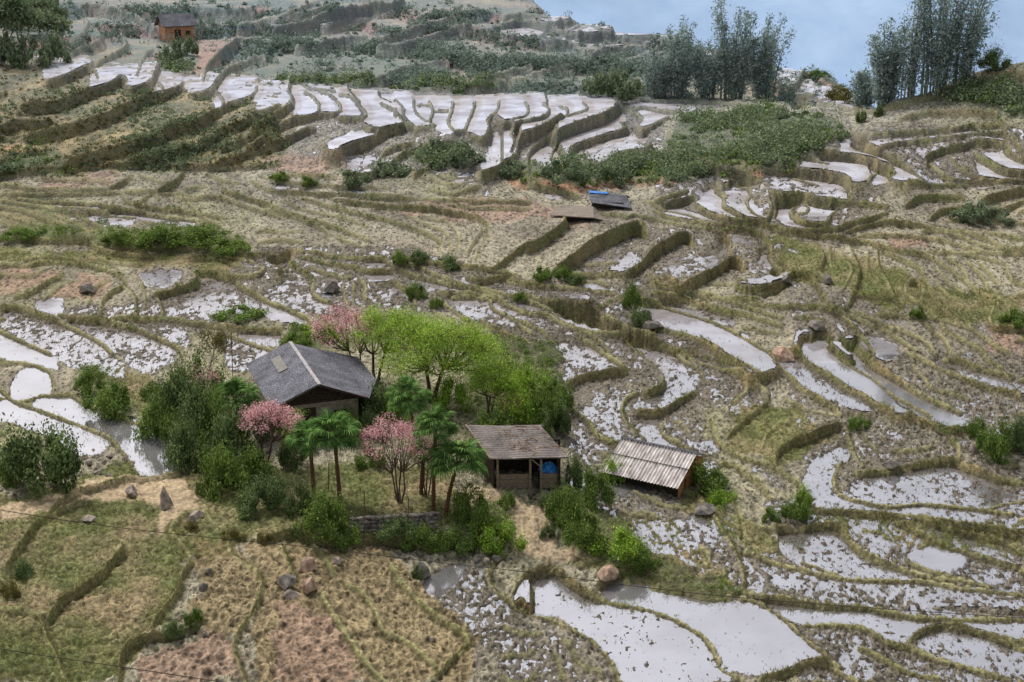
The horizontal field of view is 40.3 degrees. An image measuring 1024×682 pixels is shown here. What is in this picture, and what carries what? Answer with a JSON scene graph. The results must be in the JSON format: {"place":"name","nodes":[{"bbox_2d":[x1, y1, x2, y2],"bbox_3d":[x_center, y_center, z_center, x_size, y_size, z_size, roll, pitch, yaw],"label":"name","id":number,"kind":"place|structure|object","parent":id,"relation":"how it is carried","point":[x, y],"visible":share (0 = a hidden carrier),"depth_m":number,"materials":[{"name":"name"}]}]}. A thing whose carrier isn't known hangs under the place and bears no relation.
{"place":"outdoors","nodes":[
{"label":"outdoors","id":0,"kind":"place"},
{"bbox_2d":[0,0,1023,681],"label":"terraced ground","id":1,"kind":"structure","parent":0,"point":[316,626],"depth_m":108.65,"materials":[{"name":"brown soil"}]},
{"bbox_2d":[0,19,22,67],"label":"bush","id":2,"kind":"object","parent":1,"relation":"on","point":[5,54],"visible":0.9,"depth_m":166.85,"materials":[{"name":"green plant"}]},
{"bbox_2d":[0,0,32,38],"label":"hill tree","id":3,"kind":"object","parent":1,"relation":"on","point":[4,8],"visible":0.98,"depth_m":167.61,"materials":[{"name":"green plant"}]},
{"bbox_2d":[0,5,45,61],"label":"hill tree","id":4,"kind":"object","parent":1,"relation":"on","point":[31,19],"visible":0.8,"depth_m":169.02,"materials":[{"name":"green plant"}]},
{"bbox_2d":[9,23,57,68],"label":"bush","id":5,"kind":"object","parent":1,"relation":"on","point":[45,54],"visible":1,"depth_m":166.76,"materials":[{"name":"green plant"}]},
{"bbox_2d":[0,406,89,502],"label":"bush","id":6,"kind":"object","parent":1,"relation":"on","point":[57,458],"visible":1,"depth_m":74.70,"materials":[{"name":"green plant"}]},
{"bbox_2d":[29,7,72,37],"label":"hill tree","id":7,"kind":"object","parent":1,"relation":"on","point":[61,23],"visible":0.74,"depth_m":180.01,"materials":[{"name":"green plant"}]},
{"bbox_2d":[45,24,73,62],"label":"bush","id":8,"kind":"object","parent":1,"relation":"on","point":[55,43],"visible":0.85,"depth_m":170.90,"materials":[{"name":"green plant"}]},
{"bbox_2d":[70,364,108,397],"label":"bush","id":9,"kind":"object","parent":1,"relation":"on","point":[87,382],"visible":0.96,"depth_m":93.06,"materials":[{"name":"green plant"}]},
{"bbox_2d":[78,373,138,422],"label":"bush","id":10,"kind":"object","parent":1,"relation":"on","point":[108,401],"visible":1,"depth_m":88.83,"materials":[{"name":"green plant"}]},
{"bbox_2d":[0,83,291,180],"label":"shrub thicket","id":11,"kind":"object","parent":1,"relation":"on","point":[169,148],"visible":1,"depth_m":146.47,"materials":[{"name":"green plant"}]},
{"bbox_2d":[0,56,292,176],"bbox_3d":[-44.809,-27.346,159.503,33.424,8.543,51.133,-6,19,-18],"label":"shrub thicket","id":12,"kind":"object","parent":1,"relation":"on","point":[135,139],"visible":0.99,"depth_m":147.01,"materials":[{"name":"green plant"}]},
{"bbox_2d":[127,389,183,441],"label":"bush","id":13,"kind":"object","parent":1,"relation":"on","point":[147,426],"visible":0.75,"depth_m":85.01,"materials":[{"name":"green plant"}]},
{"bbox_2d":[125,221,185,250],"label":"bush","id":14,"kind":"object","parent":1,"relation":"on","point":[156,233],"visible":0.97,"depth_m":122.72,"materials":[{"name":"green plant"}]},
{"bbox_2d":[141,343,204,423],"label":"bush","id":15,"kind":"object","parent":1,"relation":"on","point":[171,390],"visible":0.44,"depth_m":87.00,"materials":[{"name":"green plant"}]},
{"bbox_2d":[154,13,197,42],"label":"hillside cabin","id":16,"kind":"object","parent":1,"relation":"on","point":[172,24],"visible":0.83,"depth_m":202.91,"materials":[{"name":"orange wood"}]},
{"bbox_2d":[158,394,212,473],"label":"bush","id":17,"kind":"object","parent":1,"relation":"on","point":[185,453],"visible":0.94,"depth_m":80.74,"materials":[{"name":"green plant"}]},
{"bbox_2d":[161,221,226,248],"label":"bush","id":18,"kind":"object","parent":1,"relation":"on","point":[197,233],"visible":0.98,"depth_m":122.66,"materials":[{"name":"green plant"}]},
{"bbox_2d":[167,340,228,403],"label":"bush","id":19,"kind":"object","parent":1,"relation":"on","point":[197,359],"visible":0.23,"depth_m":91.06,"materials":[{"name":"green plant"}]},
{"bbox_2d":[174,361,233,436],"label":"bush","id":20,"kind":"object","parent":1,"relation":"on","point":[194,399],"visible":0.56,"depth_m":84.52,"materials":[{"name":"green plant"}]},
{"bbox_2d":[194,326,232,389],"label":"tree","id":21,"kind":"object","parent":1,"relation":"on","point":[219,341],"visible":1,"depth_m":91.43,"materials":[{"name":"green plant"}]},
{"bbox_2d":[191,377,248,451],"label":"bush","id":22,"kind":"object","parent":1,"relation":"on","point":[211,434],"visible":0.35,"depth_m":83.78,"materials":[{"name":"green plant"}]},
{"bbox_2d":[189,435,258,501],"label":"bush","id":23,"kind":"object","parent":1,"relation":"on","point":[219,467],"visible":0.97,"depth_m":76.94,"materials":[{"name":"green plant"}]},
{"bbox_2d":[206,234,251,257],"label":"bush","id":24,"kind":"object","parent":1,"relation":"on","point":[231,250],"visible":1,"depth_m":121.81,"materials":[{"name":"green plant"}]},
{"bbox_2d":[197,382,262,469],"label":"bush","id":25,"kind":"object","parent":1,"relation":"on","point":[223,427],"visible":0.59,"depth_m":80.37,"materials":[{"name":"green plant"}]},
{"bbox_2d":[213,375,262,444],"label":"fan palm","id":26,"kind":"object","parent":1,"relation":"on","point":[239,385],"visible":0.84,"depth_m":83.86,"materials":[{"name":"green plant"}]},
{"bbox_2d":[207,301,273,322],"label":"bush","id":27,"kind":"object","parent":1,"relation":"on","point":[222,316],"visible":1,"depth_m":108.38,"materials":[{"name":"green plant"}]},
{"bbox_2d":[220,439,279,483],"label":"bush","id":28,"kind":"object","parent":1,"relation":"on","point":[256,456],"visible":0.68,"depth_m":78.41,"materials":[{"name":"green plant"}]},
{"bbox_2d":[231,471,288,521],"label":"bush","id":29,"kind":"object","parent":1,"relation":"on","point":[271,497],"visible":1,"depth_m":74.80,"materials":[{"name":"green plant"}]},
{"bbox_2d":[237,395,304,467],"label":"peach tree","id":30,"kind":"object","parent":1,"relation":"on","point":[266,411],"visible":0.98,"depth_m":80.65,"materials":[{"name":"pink plant"}]},
{"bbox_2d":[8,219,569,389],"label":"shrub thicket","id":31,"kind":"object","parent":1,"relation":"on","point":[296,326],"visible":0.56,"depth_m":104.44,"materials":[{"name":"green plant"}]},
{"bbox_2d":[271,430,308,470],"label":"bush","id":32,"kind":"object","parent":1,"relation":"on","point":[285,453],"visible":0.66,"depth_m":81.20,"materials":[{"name":"green plant"}]},
{"bbox_2d":[281,468,319,518],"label":"bush","id":33,"kind":"object","parent":1,"relation":"on","point":[301,491],"visible":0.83,"depth_m":74.81,"materials":[{"name":"green plant"}]},
{"bbox_2d":[284,417,327,492],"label":"fan palm","id":34,"kind":"object","parent":1,"relation":"on","point":[295,437],"visible":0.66,"depth_m":76.55,"materials":[{"name":"green plant"}]},
{"bbox_2d":[246,341,375,437],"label":"farmhouse","id":35,"kind":"object","parent":1,"relation":"on","point":[311,379],"visible":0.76,"depth_m":88.52,"materials":[{"name":"grey tile"}]},
{"bbox_2d":[288,479,354,545],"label":"bush","id":36,"kind":"object","parent":1,"relation":"on","point":[326,511],"visible":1,"depth_m":72.53,"materials":[{"name":"green plant"}]},
{"bbox_2d":[301,408,363,499],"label":"fan palm","id":37,"kind":"object","parent":1,"relation":"on","point":[330,421],"visible":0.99,"depth_m":76.04,"materials":[{"name":"green plant"}]},
{"bbox_2d":[306,300,375,359],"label":"peach tree","id":38,"kind":"object","parent":1,"relation":"on","point":[346,337],"visible":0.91,"depth_m":94.85,"materials":[{"name":"pink plant"}]},
{"bbox_2d":[329,513,364,553],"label":"bush","id":39,"kind":"object","parent":1,"relation":"on","point":[341,544],"visible":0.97,"depth_m":72.64,"materials":[{"name":"green plant"}]},
{"bbox_2d":[349,439,388,470],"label":"bush","id":40,"kind":"object","parent":1,"relation":"on","point":[361,464],"visible":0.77,"depth_m":82.23,"materials":[{"name":"green plant"}]},
{"bbox_2d":[356,372,397,420],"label":"bush","id":41,"kind":"object","parent":1,"relation":"on","point":[376,400],"visible":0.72,"depth_m":88.89,"materials":[{"name":"green plant"}]},
{"bbox_2d":[335,302,425,384],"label":"green tree","id":42,"kind":"object","parent":1,"relation":"on","point":[391,323],"visible":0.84,"depth_m":94.46,"materials":[{"name":"green plant"}]},
{"bbox_2d":[369,155,415,179],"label":"bush","id":43,"kind":"object","parent":1,"relation":"on","point":[397,169],"visible":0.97,"depth_m":138.93,"materials":[{"name":"green plant"}]},
{"bbox_2d":[355,411,430,503],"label":"peach tree","id":44,"kind":"object","parent":1,"relation":"on","point":[399,431],"visible":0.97,"depth_m":76.91,"materials":[{"name":"pink plant"}]},
{"bbox_2d":[347,511,440,532],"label":"stone wall","id":45,"kind":"structure","parent":1,"relation":"on","point":[431,518],"depth_m":74.46,"materials":[{"name":"grey stone"}]},
{"bbox_2d":[370,508,417,544],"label":"bush","id":46,"kind":"object","parent":1,"relation":"on","point":[392,532],"visible":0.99,"depth_m":73.74,"materials":[{"name":"green plant"}]},
{"bbox_2d":[384,373,434,439],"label":"fan palm","id":47,"kind":"object","parent":1,"relation":"on","point":[409,385],"visible":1,"depth_m":85.02,"materials":[{"name":"green plant"}]},
{"bbox_2d":[89,386,746,602],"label":"shrub thicket","id":48,"kind":"object","parent":1,"relation":"on","point":[576,495],"visible":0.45,"depth_m":76.82,"materials":[{"name":"green plant"}]},
{"bbox_2d":[12,0,830,88],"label":"shrub thicket","id":49,"kind":"object","parent":1,"relation":"on","point":[450,50],"visible":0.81,"depth_m":200.57,"materials":[{"name":"green plant"}]},
{"bbox_2d":[396,520,446,556],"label":"bush","id":50,"kind":"object","parent":1,"relation":"on","point":[422,533],"visible":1,"depth_m":73.82,"materials":[{"name":"green plant"}]},
{"bbox_2d":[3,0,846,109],"bbox_3d":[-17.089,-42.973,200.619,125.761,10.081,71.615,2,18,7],"label":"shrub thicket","id":51,"kind":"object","parent":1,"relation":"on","point":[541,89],"visible":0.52,"depth_m":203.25,"materials":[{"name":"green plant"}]},
{"bbox_2d":[411,401,460,510],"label":"fan palm","id":52,"kind":"object","parent":1,"relation":"on","point":[433,416],"visible":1,"depth_m":76.23,"materials":[{"name":"green plant"}]},
{"bbox_2d":[375,309,515,402],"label":"green tree","id":53,"kind":"object","parent":1,"relation":"on","point":[429,335],"visible":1,"depth_m":91.33,"materials":[{"name":"green plant"}]},
{"bbox_2d":[429,370,476,415],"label":"bush","id":54,"kind":"object","parent":1,"relation":"on","point":[444,397],"visible":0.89,"depth_m":91.70,"materials":[{"name":"green plant"}]},
{"bbox_2d":[431,520,479,555],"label":"bush","id":55,"kind":"object","parent":1,"relation":"on","point":[449,541],"visible":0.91,"depth_m":74.29,"materials":[{"name":"green plant"}]},
{"bbox_2d":[424,437,491,517],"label":"fan palm","id":56,"kind":"object","parent":1,"relation":"on","point":[467,450],"visible":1,"depth_m":76.10,"materials":[{"name":"green plant"}]},
{"bbox_2d":[443,133,488,167],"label":"bush","id":57,"kind":"object","parent":1,"relation":"on","point":[464,151],"visible":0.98,"depth_m":140.12,"materials":[{"name":"green plant"}]},
{"bbox_2d":[449,474,492,523],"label":"bush","id":58,"kind":"object","parent":1,"relation":"on","point":[463,503],"visible":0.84,"depth_m":76.97,"materials":[{"name":"green plant"}]},
{"bbox_2d":[466,498,500,541],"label":"bush","id":59,"kind":"object","parent":1,"relation":"on","point":[478,519],"visible":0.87,"depth_m":75.31,"materials":[{"name":"green plant"}]},
{"bbox_2d":[460,357,523,415],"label":"green tree","id":60,"kind":"object","parent":1,"relation":"on","point":[505,381],"visible":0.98,"depth_m":90.46,"materials":[{"name":"green plant"}]},
{"bbox_2d":[472,399,521,437],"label":"bush","id":61,"kind":"object","parent":1,"relation":"on","point":[500,419],"visible":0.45,"depth_m":87.57,"materials":[{"name":"green plant"}]},
{"bbox_2d":[474,510,530,556],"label":"bush","id":62,"kind":"object","parent":1,"relation":"on","point":[491,533],"visible":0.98,"depth_m":74.67,"materials":[{"name":"green plant"}]},
{"bbox_2d":[0,62,1023,681],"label":"rice stubble","id":63,"kind":"object","parent":1,"relation":"on","point":[576,408],"visible":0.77,"depth_m":95.56,"materials":[{"name":"beige plant"}]},
{"bbox_2d":[0,235,1023,681],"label":"meadow grass","id":64,"kind":"structure","parent":1,"relation":"on","point":[80,643],"depth_m":74.97,"materials":[{"name":"green plant"}]},
{"bbox_2d":[0,61,1023,681],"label":"grass tufts","id":65,"kind":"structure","parent":1,"relation":"on","point":[174,591],"depth_m":103.41,"materials":[{"name":"green plant"}]},
{"bbox_2d":[0,52,1023,225],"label":"shrub thicket","id":66,"kind":"object","parent":1,"relation":"on","point":[793,131],"visible":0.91,"depth_m":143.70,"materials":[{"name":"green plant"}]},
{"bbox_2d":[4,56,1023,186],"bbox_3d":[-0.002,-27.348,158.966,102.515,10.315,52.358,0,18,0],"label":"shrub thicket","id":67,"kind":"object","parent":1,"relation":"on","point":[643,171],"visible":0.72,"depth_m":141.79,"materials":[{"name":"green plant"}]},
{"bbox_2d":[4,71,1023,636],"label":"bank weeds","id":68,"kind":"object","parent":1,"relation":"on","point":[594,319],"visible":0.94,"depth_m":112.18,"materials":[{"name":"green plant"}]},
{"bbox_2d":[490,380,540,424],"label":"bush","id":69,"kind":"object","parent":1,"relation":"on","point":[519,411],"visible":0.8,"depth_m":89.17,"materials":[{"name":"green plant"}]},
{"bbox_2d":[465,424,568,489],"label":"open shelter","id":70,"kind":"object","parent":1,"relation":"on","point":[530,449],"visible":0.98,"depth_m":81.70,"materials":[{"name":"brown wood"}]},
{"bbox_2d":[504,358,556,401],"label":"bush","id":71,"kind":"object","parent":1,"relation":"on","point":[527,376],"visible":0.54,"depth_m":94.45,"materials":[{"name":"green plant"}]},
{"bbox_2d":[522,377,565,434],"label":"bush","id":72,"kind":"object","parent":1,"relation":"on","point":[540,403],"visible":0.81,"depth_m":89.28,"materials":[{"name":"green plant"}]},
{"bbox_2d":[532,371,577,409],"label":"bush","id":73,"kind":"object","parent":1,"relation":"on","point":[566,395],"visible":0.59,"depth_m":93.23,"materials":[{"name":"green plant"}]},
{"bbox_2d":[542,396,574,434],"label":"bush","id":74,"kind":"object","parent":1,"relation":"on","point":[566,418],"visible":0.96,"depth_m":89.41,"materials":[{"name":"green plant"}]},
{"bbox_2d":[539,474,591,527],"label":"bush","id":75,"kind":"object","parent":1,"relation":"on","point":[571,505],"visible":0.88,"depth_m":77.50,"materials":[{"name":"green plant"}]},
{"bbox_2d":[535,154,595,185],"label":"bush","id":76,"kind":"object","parent":1,"relation":"on","point":[581,175],"visible":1,"depth_m":137.56,"materials":[{"name":"green plant"}]},
{"bbox_2d":[564,445,584,488],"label":"bush","id":77,"kind":"object","parent":1,"relation":"on","point":[575,471],"visible":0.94,"depth_m":82.37,"materials":[{"name":"green plant"}]},
{"bbox_2d":[550,205,603,220],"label":"thatched hut","id":78,"kind":"object","parent":1,"relation":"on","point":[575,213],"visible":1,"depth_m":128.70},
{"bbox_2d":[559,502,612,553],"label":"bush","id":79,"kind":"object","parent":1,"relation":"on","point":[572,531],"visible":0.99,"depth_m":75.30,"materials":[{"name":"green plant"}]},
{"bbox_2d":[578,456,620,509],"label":"bush","id":80,"kind":"object","parent":1,"relation":"on","point":[593,488],"visible":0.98,"depth_m":80.05,"materials":[{"name":"green plant"}]},
{"bbox_2d":[580,64,619,97],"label":"bush","id":81,"kind":"object","parent":1,"relation":"on","point":[596,82],"visible":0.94,"depth_m":176.07,"materials":[{"name":"green plant"}]},
{"bbox_2d":[588,190,631,208],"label":"field shelter","id":82,"kind":"object","parent":1,"relation":"on","point":[600,199],"visible":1,"depth_m":131.26,"materials":[{"name":"grey wood"}]},
{"bbox_2d":[592,157,637,187],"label":"bush","id":83,"kind":"object","parent":1,"relation":"on","point":[614,173],"visible":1,"depth_m":138.82,"materials":[{"name":"green plant"}]},
{"bbox_2d":[584,517,647,563],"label":"bush","id":84,"kind":"object","parent":1,"relation":"on","point":[623,544],"visible":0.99,"depth_m":74.71,"materials":[{"name":"green plant"}]},
{"bbox_2d":[599,59,644,101],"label":"bush","id":85,"kind":"object","parent":1,"relation":"on","point":[629,93],"visible":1,"depth_m":173.35,"materials":[{"name":"green plant"}]},
{"bbox_2d":[619,274,643,309],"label":"bush","id":86,"kind":"object","parent":1,"relation":"on","point":[629,296],"visible":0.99,"depth_m":111.77,"materials":[{"name":"green plant"}]},
{"bbox_2d":[621,537,663,574],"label":"bush","id":87,"kind":"object","parent":1,"relation":"on","point":[644,551],"visible":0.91,"depth_m":74.10,"materials":[{"name":"green plant"}]},
{"bbox_2d":[602,436,709,496],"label":"shed","id":88,"kind":"structure","parent":1,"relation":"on","point":[652,465],"depth_m":84.09,"materials":[{"name":"grey metal"}]},
{"bbox_2d":[632,42,682,98],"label":"bamboo clump","id":89,"kind":"object","parent":1,"relation":"on","point":[651,65],"visible":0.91,"depth_m":174.55,"materials":[{"name":"green plant"}]},
{"bbox_2d":[662,15,705,98],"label":"bamboo clump","id":90,"kind":"object","parent":1,"relation":"on","point":[682,77],"visible":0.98,"depth_m":173.61,"materials":[{"name":"green plant"}]},
{"bbox_2d":[689,454,731,500],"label":"bush","id":91,"kind":"object","parent":1,"relation":"on","point":[715,478],"visible":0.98,"depth_m":83.47,"materials":[{"name":"green plant"}]},
{"bbox_2d":[686,36,737,98],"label":"bamboo clump","id":92,"kind":"object","parent":1,"relation":"on","point":[705,85],"visible":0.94,"depth_m":173.12,"materials":[{"name":"green plant"}]},
{"bbox_2d":[709,0,761,100],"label":"bamboo clump","id":93,"kind":"object","parent":1,"relation":"on","point":[738,59],"visible":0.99,"depth_m":171.17,"materials":[{"name":"green plant"}]},
{"bbox_2d":[746,11,796,101],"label":"bamboo clump","id":94,"kind":"object","parent":1,"relation":"on","point":[765,73],"visible":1,"depth_m":171.39,"materials":[{"name":"green plant"}]},
{"bbox_2d":[777,489,814,522],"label":"bush","id":95,"kind":"object","parent":1,"relation":"on","point":[801,509],"visible":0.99,"depth_m":80.42,"materials":[{"name":"green plant"}]},
{"bbox_2d":[846,67,876,106],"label":"bamboo clump","id":96,"kind":"object","parent":1,"relation":"on","point":[863,98],"visible":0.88,"depth_m":153.22,"materials":[{"name":"green plant"}]},
{"bbox_2d":[864,16,909,106],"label":"bamboo clump","id":97,"kind":"object","parent":1,"relation":"on","point":[887,75],"visible":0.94,"depth_m":148.79,"materials":[{"name":"green plant"}]},
{"bbox_2d":[890,0,935,99],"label":"bamboo clump","id":98,"kind":"object","parent":1,"relation":"on","point":[912,68],"visible":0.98,"depth_m":146.51,"materials":[{"name":"green plant"}]},
{"bbox_2d":[901,0,976,96],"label":"bamboo clump","id":99,"kind":"object","parent":1,"relation":"on","point":[940,69],"visible":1,"depth_m":144.73,"materials":[{"name":"green plant"}]},
{"bbox_2d":[947,0,999,87],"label":"bamboo clump","id":100,"kind":"object","parent":1,"relation":"on","point":[972,39],"visible":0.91,"depth_m":144.55,"materials":[{"name":"green plant"}]},
{"bbox_2d":[956,193,1000,223],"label":"bush","id":101,"kind":"object","parent":1,"relation":"on","point":[969,214],"visible":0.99,"depth_m":122.11,"materials":[{"name":"green plant"}]},
{"bbox_2d":[973,39,1014,69],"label":"bush","id":102,"kind":"object","parent":1,"relation":"on","point":[991,60],"visible":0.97,"depth_m":144.49,"materials":[{"name":"green plant"}]},
{"bbox_2d":[974,410,1016,464],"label":"bush","id":103,"kind":"object","parent":1,"relation":"on","point":[995,446],"visible":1,"depth_m":86.22,"materials":[{"name":"green plant"}]},
{"bbox_2d":[997,409,1023,452],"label":"bush","id":104,"kind":"object","parent":1,"relation":"on","point":[1017,432],"visible":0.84,"depth_m":87.36,"materials":[{"name":"green plant"}]},
{"bbox_2d":[0,13,1023,681],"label":"paddy water","id":105,"kind":"structure","parent":0,"point":[756,639],"depth_m":89.76,"materials":[{"name":"grey liquid"}]},
{"bbox_2d":[534,0,1023,106],"bbox_3d":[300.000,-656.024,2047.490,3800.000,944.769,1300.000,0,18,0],"label":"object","id":106,"kind":"structure","parent":0,"point":[831,37],"depth_m":1834.45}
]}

